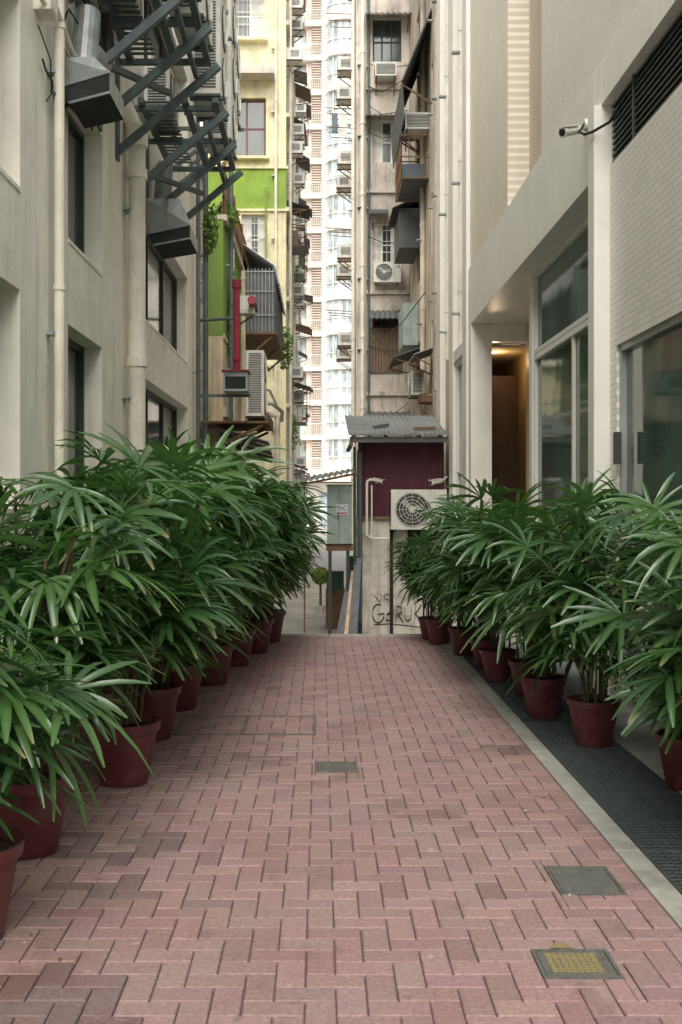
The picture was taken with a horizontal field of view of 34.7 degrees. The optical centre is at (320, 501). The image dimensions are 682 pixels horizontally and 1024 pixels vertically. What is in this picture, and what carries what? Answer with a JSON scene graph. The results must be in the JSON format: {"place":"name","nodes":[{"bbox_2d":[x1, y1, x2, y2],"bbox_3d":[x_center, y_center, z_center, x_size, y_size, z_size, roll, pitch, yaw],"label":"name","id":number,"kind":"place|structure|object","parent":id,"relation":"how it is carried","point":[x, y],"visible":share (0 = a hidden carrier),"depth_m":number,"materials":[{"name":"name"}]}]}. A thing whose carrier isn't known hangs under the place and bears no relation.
{"place":"outdoors","nodes":[
{"label":"outdoors","id":0,"kind":"place"},
{"bbox_2d":[198,160,256,621],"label":"walls","id":1,"kind":"structure","parent":0,"point":[218,298],"depth_m":22.42,"materials":[{"name":"paint"}]},
{"bbox_2d":[200,122,208,626],"bbox_3d":[-2.249,-2.500,20.900,0.221,9.800,0.130,0,0,0],"label":"drainpipe","id":2,"kind":"object","parent":1,"relation":"attached to","point":[205,348],"visible":0.3,"depth_m":20.86,"materials":[{"name":"grey metal"}]},
{"bbox_2d":[201,203,219,255],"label":"wall weeds","id":3,"kind":"object","parent":1,"relation":"attached to","point":[213,228],"depth_m":20.71,"materials":[{"name":"green plant"}]},
{"bbox_2d":[213,201,240,233],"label":"wall weeds","id":4,"kind":"object","parent":1,"relation":"attached to","point":[231,211],"depth_m":22.89,"materials":[{"name":"green plant"}]},
{"bbox_2d":[226,171,233,461],"bbox_3d":[-1.950,-2.550,23.200,0.221,9.300,0.130,0,0,0],"label":"drainpipe","id":5,"kind":"object","parent":1,"relation":"attached to","point":[230,266],"visible":0.31,"depth_m":23.15,"materials":[{"name":"grey metal"}]},
{"bbox_2d":[222,162,249,269],"bbox_3d":[-2.001,-6.450,27.710,0.102,1.100,10.580,0,0,0],"label":"terrace railing","id":6,"kind":"object","parent":1,"relation":"on","point":[239,235],"visible":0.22,"depth_m":26.14,"materials":[{"name":"metal"}]},
{"bbox_2d":[200,412,273,458],"bbox_3d":[-1.653,-1.289,22.100,1.315,0.823,2.600,0,0,0],"label":"metal shelf canopy","id":7,"kind":"object","parent":1,"relation":"attached to","point":[247,426],"visible":0.7,"depth_m":21.48,"materials":[{"name":"metal"}]},
{"bbox_2d":[245,350,267,420],"bbox_3d":[-1.284,-2.330,22.100,0.432,1.340,0.962,0,0,0],"label":"air conditioner","id":8,"kind":"object","parent":7,"relation":"on","point":[256,401],"visible":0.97,"depth_m":21.62,"materials":[{"name":"grey metal"}]},
{"bbox_2d":[240,270,245,465],"bbox_3d":[-1.923,-1.750,26.500,0.233,7.700,0.156,0,0,0],"label":"drainpipe","id":9,"kind":"object","parent":1,"relation":"attached to","point":[243,340],"visible":0.32,"depth_m":26.45,"materials":[{"name":"metal"}]},
{"bbox_2d":[240,296,257,324],"bbox_3d":[-1.730,-4.341,24.942,0.561,0.717,0.717,0,0,0],"label":"wall fan unit","id":10,"kind":"object","parent":1,"relation":"attached to","point":[248,305],"depth_m":24.90,"materials":[{"name":"white paint"}]},
{"bbox_2d":[243,244,285,371],"bbox_3d":[-1.519,-5.011,30.000,0.996,3.060,5.000,0,0,0],"label":"cage balcony awning","id":11,"kind":"object","parent":1,"relation":"attached to","point":[264,328],"visible":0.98,"depth_m":27.60,"materials":[{"name":"metal"}]},
{"bbox_2d":[268,411,280,480],"bbox_3d":[-1.567,-0.086,28.963,1.139,4.773,0.262,0,0,-34],"label":"drainpipe","id":12,"kind":"object","parent":1,"relation":"attached to","point":[276,416],"visible":0.29,"depth_m":29.13,"materials":[{"name":"metal"}]},
{"bbox_2d":[227,0,237,64],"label":"air conditioner","id":13,"kind":"object","parent":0,"point":[232,22],"visible":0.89,"depth_m":14.91,"materials":[{"name":"grey metal"}]},
{"bbox_2d":[225,530,357,633],"bbox_3d":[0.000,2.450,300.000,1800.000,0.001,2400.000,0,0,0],"label":"ground","id":14,"kind":"structure","parent":0,"point":[293,622],"depth_m":26.56,"materials":[{"name":"concrete"}]},
{"bbox_2d":[0,0,195,554],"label":"stucco building","id":15,"kind":"structure","parent":14,"relation":"on","point":[97,287],"depth_m":10.96,"materials":[{"name":"beige paint"}]},
{"bbox_2d":[33,0,57,20],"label":"junction box","id":16,"kind":"object","parent":15,"relation":"attached to","point":[41,9],"visible":0.49,"depth_m":8.81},
{"bbox_2d":[46,0,65,493],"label":"drainpipe","id":17,"kind":"object","parent":15,"relation":"attached to","point":[59,285],"visible":0.59,"depth_m":9.16,"materials":[{"name":"metal"}]},
{"bbox_2d":[38,0,131,129],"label":"cable tangle","id":18,"kind":"object","parent":15,"relation":"attached to","point":[67,37],"visible":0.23,"depth_m":9.47,"materials":[{"name":"black rubber"}]},
{"bbox_2d":[0,0,187,512],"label":"windows","id":19,"kind":"structure","parent":15,"relation":"in","point":[161,284],"depth_m":15.74,"materials":[{"name":"black glass"}]},
{"bbox_2d":[65,4,123,127],"bbox_3d":[-2.050,-3.974,9.761,0.467,1.066,0.702,0,0,0],"label":"exhaust hood","id":20,"kind":"object","parent":15,"relation":"attached to","point":[93,96],"visible":0.88,"depth_m":9.66,"materials":[{"name":"metal"}]},
{"bbox_2d":[122,101,147,467],"bbox_3d":[-2.205,-1.594,12.800,0.370,6.188,0.260,0,0,0],"label":"drainpipe","id":21,"kind":"object","parent":15,"relation":"attached to","point":[135,210],"visible":0.57,"depth_m":12.71,"materials":[{"name":"metal"}]},
{"bbox_2d":[75,0,220,161],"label":"steel bracket platform","id":22,"kind":"structure","parent":15,"relation":"attached to","point":[140,27],"depth_m":11.32,"materials":[{"name":"grey metal"}]},
{"bbox_2d":[98,4,113,70],"bbox_3d":[-2.100,-4.420,10.370,0.200,0.833,0.972,0,0,0],"label":"duct hose","id":23,"kind":"object","parent":22,"relation":"attached to","point":[107,31],"visible":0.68,"depth_m":10.65,"materials":[{"name":"grey metal"}]},
{"bbox_2d":[168,0,212,50],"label":"air conditioner","id":24,"kind":"object","parent":22,"relation":"on","point":[205,7],"visible":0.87,"depth_m":11.72,"materials":[{"name":"grey metal"}]},
{"bbox_2d":[146,162,197,258],"bbox_3d":[-1.990,-3.974,14.655,0.585,1.266,0.890,0,0,0],"label":"exhaust hood","id":25,"kind":"object","parent":15,"relation":"attached to","point":[170,233],"visible":0.91,"depth_m":14.29,"materials":[{"name":"metal"}]},
{"bbox_2d":[132,97,242,219],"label":"steel bracket platform","id":26,"kind":"structure","parent":15,"relation":"attached to","point":[173,149],"depth_m":14.37,"materials":[{"name":"grey metal"}]},
{"bbox_2d":[143,66,177,133],"bbox_3d":[-2.035,-5.180,14.100,0.390,0.660,0.862,0,0,0],"label":"air conditioner","id":27,"kind":"object","parent":26,"relation":"on","point":[167,79],"visible":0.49,"depth_m":13.68,"materials":[{"name":"grey metal"}]},
{"bbox_2d":[189,0,227,121],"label":"air conditioner","id":28,"kind":"object","parent":26,"relation":"on","point":[216,85],"visible":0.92,"depth_m":13.12,"materials":[{"name":"grey metal"}]},
{"bbox_2d":[204,41,237,160],"bbox_3d":[-1.364,-5.520,15.150,0.432,1.340,0.962,0,0,0],"label":"air conditioner","id":29,"kind":"object","parent":26,"relation":"on","point":[231,126],"visible":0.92,"depth_m":14.89,"materials":[{"name":"grey metal"}]},
{"bbox_2d":[192,116,199,449],"bbox_3d":[-2.259,-4.000,19.600,0.203,8.800,0.091,0,0,0],"label":"drainpipe","id":30,"kind":"object","parent":15,"relation":"attached to","point":[197,372],"visible":0.41,"depth_m":19.57,"materials":[{"name":"grey metal"}]},
{"bbox_2d":[200,279,250,396],"bbox_3d":[-1.801,-3.022,20.074,1.021,2.155,0.908,0,0,0],"label":"red exhaust duct","id":31,"kind":"object","parent":15,"relation":"attached to","point":[236,381],"visible":0.9,"depth_m":20.14,"materials":[{"name":"metal"}]},
{"bbox_2d":[201,0,301,483],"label":"walls","id":32,"kind":"structure","parent":14,"relation":"on","point":[256,83],"depth_m":38.00,"materials":[{"name":"yellow paint"}]},
{"bbox_2d":[200,0,299,484],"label":"windows","id":33,"kind":"structure","parent":32,"relation":"attached to","point":[251,140],"depth_m":38.20,"materials":[{"name":"grey glass"}]},
{"bbox_2d":[271,0,277,468],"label":"drainpipe","id":34,"kind":"object","parent":32,"relation":"attached to","point":[275,160],"visible":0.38,"depth_m":37.86,"materials":[{"name":"metal"}]},
{"bbox_2d":[279,326,294,369],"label":"wall weeds","id":35,"kind":"object","parent":32,"relation":"attached to","point":[286,346],"depth_m":33.39,"materials":[{"name":"green plant"}]},
{"bbox_2d":[287,0,291,484],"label":"drainpipe","id":36,"kind":"object","parent":32,"relation":"attached to","point":[290,248],"visible":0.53,"depth_m":38.95,"materials":[{"name":"metal"}]},
{"bbox_2d":[292,16,293,518],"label":"drainpipe","id":37,"kind":"object","parent":32,"relation":"attached to","point":[293,263],"visible":0.2,"depth_m":41.34,"materials":[{"name":"metal"}]},
{"bbox_2d":[286,47,302,76],"bbox_3d":[-0.914,-15.570,38.740,0.589,0.832,0.672,0,0,0],"label":"air conditioner","id":38,"kind":"object","parent":32,"relation":"attached to","point":[293,56],"visible":0.96,"depth_m":38.41,"materials":[{"name":"metal"}]},
{"bbox_2d":[287,0,312,496],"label":"awnings and cages","id":39,"kind":"object","parent":32,"relation":"attached to","point":[301,208],"visible":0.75,"depth_m":44.34,"materials":[{"name":"metal"}]},
{"bbox_2d":[311,567,327,613],"bbox_3d":[-0.005,1.927,24.000,0.436,1.045,0.441,0,0,0],"label":"potted shrub","id":40,"kind":"object","parent":14,"relation":"on","point":[320,607],"visible":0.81,"depth_m":23.93,"materials":[{"name":"green plant"}]},
{"bbox_2d":[301,468,361,631],"bbox_3d":[0.192,0.908,19.900,1.092,3.083,1.404,0,0,0],"label":"lean to awning","id":41,"kind":"object","parent":14,"relation":"on","point":[324,475],"visible":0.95,"depth_m":19.52,"materials":[{"name":"metal"}]},
{"bbox_2d":[326,484,352,635],"bbox_3d":[0.340,1.070,19.670,0.480,2.760,0.420,0,0,0],"label":"electrical box","id":42,"kind":"object","parent":14,"relation":"on","point":[340,496],"visible":0.92,"depth_m":19.50,"materials":[{"name":"grey metal"}]},
{"bbox_2d":[337,558,361,633],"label":"leaning planks","id":43,"kind":"object","parent":14,"relation":"on","point":[348,621],"visible":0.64,"depth_m":19.36,"materials":[{"name":"brown wood"}]},
{"bbox_2d":[355,0,519,515],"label":"walls","id":44,"kind":"structure","parent":14,"relation":"on","point":[388,392],"depth_m":33.90,"materials":[{"name":"paint"}]},
{"bbox_2d":[325,13,350,317],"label":"laundry poles","id":45,"kind":"object","parent":44,"relation":"attached to","point":[342,119],"visible":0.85,"depth_m":34.70,"materials":[{"name":"metal"}]},
{"bbox_2d":[336,86,350,115],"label":"air conditioner","id":46,"kind":"object","parent":44,"relation":"attached to","point":[343,95],"visible":0.92,"depth_m":36.97,"materials":[{"name":"metal"}]},
{"bbox_2d":[336,175,350,202],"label":"air conditioner","id":47,"kind":"object","parent":44,"relation":"attached to","point":[343,183],"visible":0.89,"depth_m":36.97,"materials":[{"name":"metal"}]},
{"bbox_2d":[337,56,350,86],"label":"air conditioner","id":48,"kind":"object","parent":44,"relation":"attached to","point":[343,64],"visible":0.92,"depth_m":34.87,"materials":[{"name":"metal"}]},
{"bbox_2d":[337,150,350,178],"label":"air conditioner","id":49,"kind":"object","parent":44,"relation":"attached to","point":[343,159],"visible":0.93,"depth_m":34.87,"materials":[{"name":"metal"}]},
{"bbox_2d":[337,244,350,271],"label":"air conditioner","id":50,"kind":"object","parent":44,"relation":"attached to","point":[343,253],"visible":0.91,"depth_m":34.87,"materials":[{"name":"metal"}]},
{"bbox_2d":[348,0,354,555],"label":"drainpipe","id":51,"kind":"object","parent":44,"relation":"attached to","point":[352,210],"visible":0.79,"depth_m":34.15,"materials":[{"name":"metal"}]},
{"bbox_2d":[357,0,364,436],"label":"drainpipe","id":52,"kind":"object","parent":44,"relation":"attached to","point":[361,64],"visible":0.7,"depth_m":33.74,"materials":[{"name":"metal"}]},
{"bbox_2d":[366,0,369,436],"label":"drainpipe","id":53,"kind":"object","parent":44,"relation":"attached to","point":[368,196],"visible":0.69,"depth_m":33.89,"materials":[{"name":"grey metal"}]},
{"bbox_2d":[374,62,396,94],"bbox_3d":[2.000,-13.054,33.694,0.672,0.832,0.589,0,0,0],"label":"air conditioner","id":54,"kind":"object","parent":44,"relation":"attached to","point":[385,71],"visible":1,"depth_m":33.43,"materials":[{"name":"metal"}]},
{"bbox_2d":[373,262,400,284],"bbox_3d":[2.050,-7.040,33.685,0.862,0.660,0.390,0,0,0],"label":"air conditioner","id":55,"kind":"object","parent":44,"relation":"attached to","point":[386,272],"visible":0.99,"depth_m":33.54,"materials":[{"name":"grey metal"}]},
{"bbox_2d":[370,20,419,372],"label":"windows","id":56,"kind":"structure","parent":44,"relation":"attached to","point":[386,40],"depth_m":34.17,"materials":[{"name":"grey glass"}]},
{"bbox_2d":[363,8,432,415],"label":"awnings and cages","id":57,"kind":"object","parent":44,"relation":"attached to","point":[404,221],"visible":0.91,"depth_m":30.50,"materials":[{"name":"metal"}]},
{"bbox_2d":[407,370,423,398],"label":"air conditioner","id":58,"kind":"object","parent":44,"relation":"attached to","point":[415,388],"visible":0.99,"depth_m":27.57,"materials":[{"name":"grey metal"}]},
{"bbox_2d":[404,112,428,150],"bbox_3d":[2.500,-9.554,28.215,0.672,0.832,0.589,0,0,0],"label":"air conditioner","id":59,"kind":"object","parent":44,"relation":"attached to","point":[416,122],"visible":0.69,"depth_m":27.95,"materials":[{"name":"metal"}]},
{"bbox_2d":[416,0,425,436],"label":"drainpipe","id":60,"kind":"object","parent":44,"relation":"attached to","point":[422,143],"visible":0.63,"depth_m":28.84,"materials":[{"name":"metal"}]},
{"bbox_2d":[432,0,436,436],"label":"drainpipe","id":61,"kind":"object","parent":44,"relation":"attached to","point":[434,99],"visible":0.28,"depth_m":24.69,"materials":[{"name":"metal"}]},
{"bbox_2d":[437,0,469,625],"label":"white fins","id":62,"kind":"object","parent":14,"relation":"on","point":[458,408],"visible":0.54,"depth_m":19.00,"materials":[{"name":"white paint"}]},
{"bbox_2d":[468,60,615,694],"bbox_3d":[3.220,-0.585,12.971,1.960,6.070,8.058,0,0,0],"label":"entrance portal","id":63,"kind":"object","parent":14,"relation":"on","point":[562,195],"visible":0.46,"depth_m":11.29,"materials":[{"name":"beige paint"}]},
{"bbox_2d":[533,218,587,650],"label":"tall glazing","id":64,"kind":"structure","parent":63,"relation":"attached to","point":[560,367],"depth_m":11.79,"materials":[{"name":"grey glass"}]},
{"bbox_2d":[446,0,638,625],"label":"walls","id":65,"kind":"structure","parent":14,"relation":"on","point":[534,64],"depth_m":13.60,"materials":[{"name":"beige paint"}]},
{"bbox_2d":[439,0,448,359],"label":"drainpipe","id":66,"kind":"object","parent":65,"relation":"attached to","point":[446,194],"visible":0.73,"depth_m":20.36,"materials":[{"name":"metal"}]},
{"bbox_2d":[451,0,461,344],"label":"drainpipe","id":67,"kind":"object","parent":65,"relation":"attached to","point":[459,53],"visible":0.66,"depth_m":18.36,"materials":[{"name":"metal"}]},
{"bbox_2d":[475,344,525,633],"bbox_3d":[2.850,-0.075,16.650,1.100,5.050,6.700,0,0,0],"label":"lobby","id":68,"kind":"object","parent":65,"relation":"attached to","point":[508,416],"visible":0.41,"depth_m":18.20,"materials":[{"name":"brown wood"}]},
{"bbox_2d":[602,0,681,727],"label":"wall","id":69,"kind":"structure","parent":14,"relation":"on","point":[646,230],"depth_m":7.99,"materials":[{"name":"white tile"}]},
{"bbox_2d":[612,13,681,162],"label":"louvre strip","id":70,"kind":"object","parent":69,"relation":"on","point":[652,86],"visible":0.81,"depth_m":7.95,"materials":[{"name":"black metal"}]},
{"bbox_2d":[613,313,681,700],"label":"shop glass","id":71,"kind":"object","parent":69,"relation":"attached to","point":[647,444],"visible":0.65,"depth_m":8.05,"materials":[{"name":"glass"}]},
{"bbox_2d":[294,0,350,528],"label":"residential tower","id":72,"kind":"structure","parent":0,"point":[325,437],"depth_m":94.90,"materials":[{"name":"white concrete"}]},
{"bbox_2d":[326,0,350,462],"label":"bay windows","id":73,"kind":"structure","parent":72,"relation":"in","point":[338,380],"depth_m":93.97,"materials":[{"name":"white glass"}]},
{"bbox_2d":[0,636,681,1023],"bbox_3d":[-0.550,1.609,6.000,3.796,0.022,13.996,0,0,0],"label":"brick paving","id":74,"kind":"structure","parent":0,"point":[50,904],"depth_m":4.65,"materials":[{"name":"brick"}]},
{"bbox_2d":[0,455,144,762],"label":"potted palm","id":75,"kind":"object","parent":74,"relation":"on","point":[22,553],"visible":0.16,"depth_m":6.63,"materials":[{"name":"green plant"}]},
{"bbox_2d":[0,616,154,938],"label":"potted palm","id":76,"kind":"object","parent":74,"relation":"on","point":[18,718],"visible":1,"depth_m":3.90,"materials":[{"name":"green plant"}]},
{"bbox_2d":[0,488,185,859],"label":"potted palm","id":77,"kind":"object","parent":74,"relation":"on","point":[58,606],"visible":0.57,"depth_m":4.87,"materials":[{"name":"green plant"}]},
{"bbox_2d":[0,423,280,787],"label":"potted palm","id":78,"kind":"object","parent":74,"relation":"on","point":[125,766],"visible":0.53,"depth_m":6.07,"materials":[{"name":"green plant"}]},
{"bbox_2d":[19,427,275,740],"bbox_3d":[-1.119,0.546,7.352,1.606,2.095,1.658,0,0,45],"label":"potted palm","id":79,"kind":"object","parent":74,"relation":"on","point":[161,702],"visible":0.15,"depth_m":7.27,"materials":[{"name":"green plant"}]},
{"bbox_2d":[62,425,285,710],"bbox_3d":[-1.103,0.480,8.487,1.716,2.227,1.740,0,0,5],"label":"potted palm","id":80,"kind":"object","parent":74,"relation":"on","point":[187,697],"visible":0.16,"depth_m":8.44,"materials":[{"name":"green plant"}]},
{"bbox_2d":[165,433,305,685],"bbox_3d":[-0.943,0.485,9.608,1.852,2.217,1.716,0,0,31],"label":"potted palm","id":81,"kind":"object","parent":74,"relation":"on","point":[213,678],"visible":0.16,"depth_m":9.49,"materials":[{"name":"green plant"}]},
{"bbox_2d":[172,716,315,734],"bbox_3d":[-0.525,1.598,7.825,0.990,0.004,0.650,0,0,0],"label":"recessed cover frame","id":82,"kind":"object","parent":74,"relation":"on","point":[245,726],"visible":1,"depth_m":7.76,"materials":[{"name":"metal"}]},
{"bbox_2d":[169,456,326,666],"bbox_3d":[-0.834,0.543,10.734,1.901,2.102,1.728,0,0,32],"label":"potted palm","id":83,"kind":"object","parent":74,"relation":"on","point":[238,658],"visible":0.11,"depth_m":10.64,"materials":[{"name":"green plant"}]},
{"bbox_2d":[230,464,327,653],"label":"potted palm","id":84,"kind":"object","parent":74,"relation":"on","point":[265,628],"visible":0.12,"depth_m":11.46,"materials":[{"name":"green plant"}]},
{"bbox_2d":[229,461,339,642],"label":"potted palm","id":85,"kind":"object","parent":74,"relation":"on","point":[276,631],"visible":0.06,"depth_m":12.40,"materials":[{"name":"green plant"}]},
{"bbox_2d":[315,761,357,772],"bbox_3d":[0.095,1.604,6.590,0.250,0.014,0.260,0,0,0],"label":"manhole cover","id":86,"kind":"object","parent":74,"relation":"on","point":[338,766],"visible":1,"depth_m":6.59,"materials":[{"name":"metal"}]},
{"bbox_2d":[281,634,421,637],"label":"edging stones","id":87,"kind":"object","parent":74,"relation":"on","point":[351,635],"visible":0.21,"depth_m":12.97,"materials":[{"name":"stone"}]},
{"bbox_2d":[387,528,448,638],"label":"potted palm","id":88,"kind":"object","parent":74,"relation":"on","point":[407,555],"visible":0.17,"depth_m":12.66,"materials":[{"name":"green plant"}]},
{"bbox_2d":[384,526,456,644],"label":"potted palm","id":89,"kind":"object","parent":74,"relation":"on","point":[438,635],"visible":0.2,"depth_m":12.24,"materials":[{"name":"green plant"}]},
{"bbox_2d":[441,642,681,931],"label":"kerb","id":90,"kind":"structure","parent":74,"relation":"on","point":[664,893],"depth_m":5.64,"materials":[{"name":"concrete"}]},
{"bbox_2d":[449,635,681,894],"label":"drain grating","id":91,"kind":"object","parent":74,"relation":"on","point":[615,773],"visible":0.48,"depth_m":6.16,"materials":[{"name":"metal"}]},
{"bbox_2d":[410,494,498,655],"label":"potted palm","id":92,"kind":"object","parent":91,"relation":"on","point":[457,640],"visible":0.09,"depth_m":11.33,"materials":[{"name":"green plant"}]},
{"bbox_2d":[418,494,543,668],"bbox_3d":[1.627,0.757,10.505,1.376,1.674,1.514,0,0,10],"label":"potted palm","id":93,"kind":"object","parent":91,"relation":"on","point":[484,642],"visible":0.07,"depth_m":10.49,"materials":[{"name":"green plant"}]},
{"bbox_2d":[418,471,571,682],"bbox_3d":[1.564,0.661,9.704,1.444,1.865,1.558,0,0,-22],"label":"potted palm","id":94,"kind":"object","parent":91,"relation":"on","point":[499,672],"visible":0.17,"depth_m":9.61,"materials":[{"name":"green plant"}]},
{"bbox_2d":[440,480,622,696],"bbox_3d":[1.710,0.711,8.943,1.466,1.766,1.444,0,0,-36],"label":"potted palm","id":95,"kind":"object","parent":91,"relation":"on","point":[514,665],"visible":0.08,"depth_m":8.89,"materials":[{"name":"green plant"}]},
{"bbox_2d":[441,467,635,718],"bbox_3d":[1.678,0.666,8.156,1.430,1.856,1.450,0,0,45],"label":"potted palm","id":96,"kind":"object","parent":91,"relation":"on","point":[544,700],"visible":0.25,"depth_m":8.03,"materials":[{"name":"green plant"}]},
{"bbox_2d":[484,471,681,746],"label":"potted palm","id":97,"kind":"object","parent":91,"relation":"on","point":[592,715],"visible":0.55,"depth_m":7.10,"materials":[{"name":"green plant"}]},
{"bbox_2d":[601,515,681,753],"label":"potted palm","id":98,"kind":"object","parent":91,"relation":"on","point":[665,679],"visible":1,"depth_m":4.88,"materials":[{"name":"green plant"}]},
{"bbox_2d":[531,942,623,980],"bbox_3d":[0.885,1.604,3.815,0.270,0.016,0.290,0,0,0],"label":"manhole cover","id":99,"kind":"object","parent":74,"relation":"on","point":[575,964],"visible":1,"depth_m":3.78,"materials":[{"name":"metal"}]},
{"bbox_2d":[544,866,626,896],"bbox_3d":[1.115,1.604,4.620,0.270,0.014,0.340,0,0,0],"label":"manhole cover","id":100,"kind":"object","parent":74,"relation":"on","point":[587,880],"visible":1,"depth_m":4.61,"materials":[{"name":"metal"}]},
{"bbox_2d":[326,556,358,628],"bbox_3d":[0.384,1.724,20.695,0.471,1.452,1.676,0,0,-9],"label":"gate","id":101,"kind":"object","parent":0,"point":[338,589],"visible":0.42,"depth_m":21.00,"materials":[{"name":"metal"}]},
{"bbox_2d":[345,415,448,634],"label":"market shed","id":102,"kind":"structure","parent":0,"point":[407,463],"depth_m":20.05,"materials":[{"name":"paint"}]},
{"bbox_2d":[353,447,388,622],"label":"water pipes","id":103,"kind":"object","parent":102,"relation":"attached to","point":[371,537],"visible":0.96,"depth_m":19.87,"materials":[{"name":"grey metal"}]},
{"bbox_2d":[390,490,446,531],"bbox_3d":[1.770,0.160,19.802,1.012,0.760,0.416,0,0,0],"label":"air conditioner","id":104,"kind":"object","parent":102,"relation":"attached to","point":[404,515],"visible":0.85,"depth_m":19.65,"materials":[{"name":"grey metal"}]},
{"bbox_2d":[485,634,681,793],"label":"side pavement","id":105,"kind":"structure","parent":0,"point":[640,745],"depth_m":7.50,"materials":[{"name":"grey concrete"}]},
{"bbox_2d":[551,492,681,790],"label":"potted palm","id":106,"kind":"object","parent":105,"relation":"on","point":[648,512],"visible":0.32,"depth_m":6.08,"materials":[{"name":"green plant"}]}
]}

